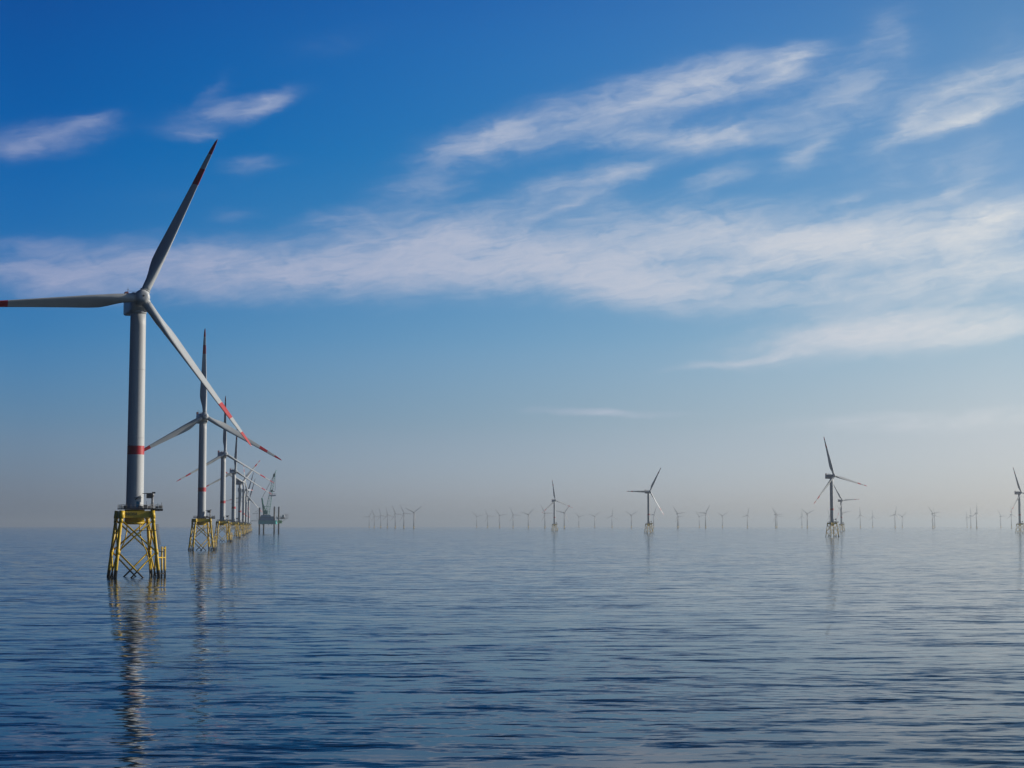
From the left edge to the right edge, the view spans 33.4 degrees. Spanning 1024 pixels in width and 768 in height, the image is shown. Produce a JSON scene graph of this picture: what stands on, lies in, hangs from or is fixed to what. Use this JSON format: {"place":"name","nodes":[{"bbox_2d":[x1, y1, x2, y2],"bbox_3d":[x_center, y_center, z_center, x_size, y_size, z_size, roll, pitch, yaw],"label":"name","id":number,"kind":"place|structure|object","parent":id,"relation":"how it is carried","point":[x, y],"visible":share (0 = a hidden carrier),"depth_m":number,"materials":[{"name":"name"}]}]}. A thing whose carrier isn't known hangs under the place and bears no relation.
{"place":"outdoors","nodes":[
{"label":"outdoors","id":0,"kind":"place"},
{"bbox_2d":[0,526,1023,767],"bbox_3d":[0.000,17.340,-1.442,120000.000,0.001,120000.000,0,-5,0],"label":"water","id":1,"kind":"structure","parent":0,"point":[575,647],"depth_m":243.13,"materials":[{"name":"blue liquid"}]},
{"bbox_2d":[0,139,250,577],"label":"wind turbine","id":2,"kind":"object","parent":1,"relation":"in","point":[138,305],"visible":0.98,"depth_m":582.70,"materials":[{"name":"grey metal"}]},
{"bbox_2d":[144,330,280,550],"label":"wind turbine","id":3,"kind":"object","parent":1,"relation":"in","point":[203,418],"visible":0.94,"depth_m":1212.58,"materials":[{"name":"grey metal"}]},
{"bbox_2d":[177,396,273,541],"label":"wind turbine","id":4,"kind":"object","parent":1,"relation":"in","point":[223,455],"visible":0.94,"depth_m":1842.90,"materials":[{"name":"grey metal"}]},
{"bbox_2d":[206,436,270,537],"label":"wind turbine","id":5,"kind":"object","parent":1,"relation":"in","point":[233,472],"visible":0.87,"depth_m":2423.27,"materials":[{"name":"grey metal"}]},
{"bbox_2d":[226,461,259,535],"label":"wind turbine","id":6,"kind":"object","parent":1,"relation":"in","point":[239,482],"visible":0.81,"depth_m":3040.54,"materials":[{"name":"grey metal"}]},
{"bbox_2d":[227,472,260,532],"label":"wind turbine","id":7,"kind":"object","parent":1,"relation":"in","point":[246,505],"visible":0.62,"depth_m":4389.34,"materials":[{"name":"grey metal"}]},
{"bbox_2d":[239,466,252,533],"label":"wind turbine","id":8,"kind":"object","parent":1,"relation":"in","point":[243,506],"visible":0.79,"depth_m":3697.11,"materials":[{"name":"grey metal"}]},
{"bbox_2d":[231,480,262,531],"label":"wind turbine","id":9,"kind":"object","parent":1,"relation":"in","point":[248,500],"visible":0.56,"depth_m":4945.24,"materials":[{"name":"grey metal"}]},
{"bbox_2d":[253,471,287,533],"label":"jackup ship","id":10,"kind":"object","parent":1,"relation":"on","point":[266,519],"visible":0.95,"depth_m":3840.42,"materials":[{"name":"grey metal"}]},
{"bbox_2d":[399,505,410,528],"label":"wind turbine","id":11,"kind":"object","parent":1,"relation":"in","point":[402,516],"visible":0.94,"depth_m":10631.35,"materials":[{"name":"grey metal"}]},
{"bbox_2d":[406,506,421,528],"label":"wind turbine","id":12,"kind":"object","parent":1,"relation":"in","point":[413,517],"visible":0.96,"depth_m":9829.62,"materials":[{"name":"grey metal"}]},
{"bbox_2d":[542,480,572,531],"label":"wind turbine","id":13,"kind":"object","parent":1,"relation":"in","point":[554,524],"visible":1,"depth_m":5195.96,"materials":[{"name":"grey metal"}]},
{"bbox_2d":[558,505,569,528],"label":"wind turbine","id":14,"kind":"object","parent":1,"relation":"in","point":[564,516],"visible":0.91,"depth_m":10041.26,"materials":[{"name":"grey metal"}]},
{"bbox_2d":[628,468,663,533],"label":"wind turbine","id":15,"kind":"object","parent":1,"relation":"in","point":[648,492],"visible":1,"depth_m":3848.95,"materials":[{"name":"grey metal"}]},
{"bbox_2d":[697,505,710,528],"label":"wind turbine","id":16,"kind":"object","parent":1,"relation":"in","point":[705,517],"visible":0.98,"depth_m":10305.99,"materials":[{"name":"grey metal"}]},
{"bbox_2d":[814,438,865,536],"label":"wind turbine","id":17,"kind":"object","parent":1,"relation":"in","point":[830,482],"visible":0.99,"depth_m":2650.73,"materials":[{"name":"grey metal"}]},
{"bbox_2d":[833,484,857,531],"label":"wind turbine","id":18,"kind":"object","parent":1,"relation":"in","point":[841,500],"visible":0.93,"depth_m":5206.68,"materials":[{"name":"grey metal"}]},
{"bbox_2d":[1010,468,1023,532],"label":"wind turbine","id":19,"kind":"object","parent":1,"relation":"in","point":[1019,507],"visible":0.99,"depth_m":3978.11,"materials":[{"name":"grey metal"}]},
{"bbox_2d":[0,0,1023,525],"label":"sky","id":20,"kind":"structure","parent":0,"point":[456,260],"materials":[{"name":"blue"}]}
]}

